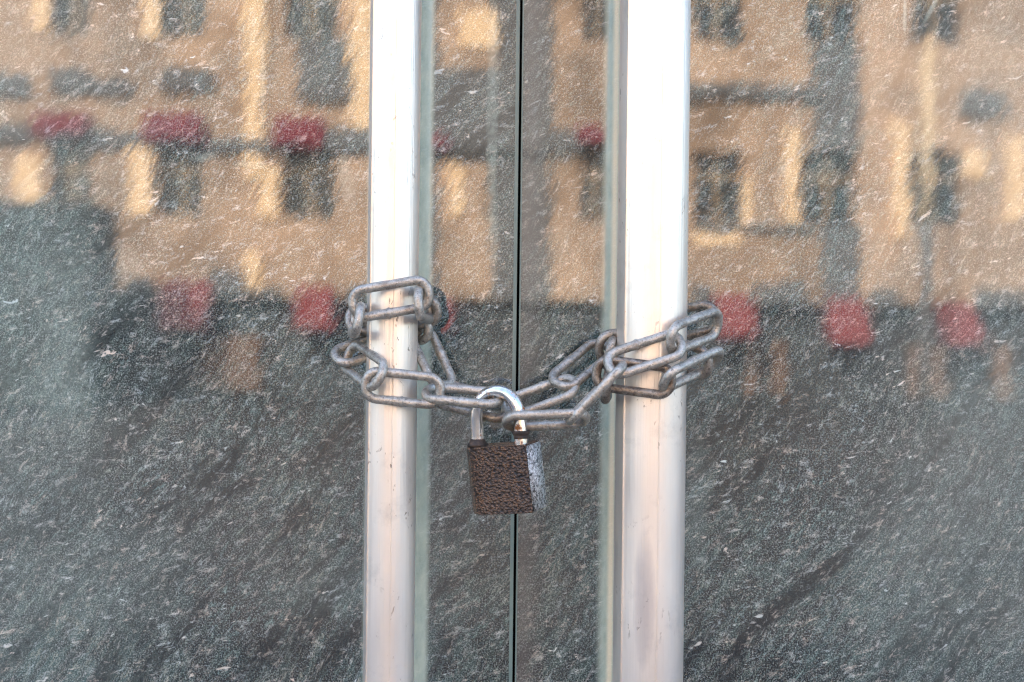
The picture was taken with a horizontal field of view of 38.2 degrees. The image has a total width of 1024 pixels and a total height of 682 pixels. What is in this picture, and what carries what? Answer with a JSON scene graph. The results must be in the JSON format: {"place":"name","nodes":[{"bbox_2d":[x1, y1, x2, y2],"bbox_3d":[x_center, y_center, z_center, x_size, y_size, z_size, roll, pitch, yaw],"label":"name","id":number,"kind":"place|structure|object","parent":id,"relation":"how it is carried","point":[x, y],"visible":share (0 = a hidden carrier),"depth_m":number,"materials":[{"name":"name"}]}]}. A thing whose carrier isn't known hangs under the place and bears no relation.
{"place":"outdoors","nodes":[
{"label":"outdoors","id":0,"kind":"place"},
{"bbox_3d":[0.012,-1.025,1.070,28.000,5.150,0.360,1,0,0],"label":"entrance wall","id":1,"kind":"object","parent":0,"visible":0},
{"bbox_2d":[0,0,522,681],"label":"glass door","id":2,"kind":"structure","parent":1,"relation":"attached to","point":[216,464],"depth_m":0.90,"materials":[{"name":"glass"}]},
{"bbox_2d":[515,0,1023,681],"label":"glass door","id":3,"kind":"structure","parent":1,"relation":"attached to","point":[817,474],"depth_m":0.90,"materials":[{"name":"glass"}]},
{"bbox_2d":[330,276,723,430],"bbox_3d":[0.008,0.007,0.843,0.223,0.086,0.080,1,0,0],"label":"steel chain","id":4,"kind":"object","parent":3,"relation":"hanging from","point":[612,363],"visible":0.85,"depth_m":0.82,"materials":[{"name":"silver metal"}]},
{"bbox_2d":[467,385,546,514],"bbox_3d":[-0.004,0.060,0.821,0.044,0.072,0.022,1,0,23],"label":"padlock","id":5,"kind":"object","parent":4,"relation":"hanging from","point":[507,477],"visible":1,"depth_m":0.81,"materials":[{"name":"brown metal"}]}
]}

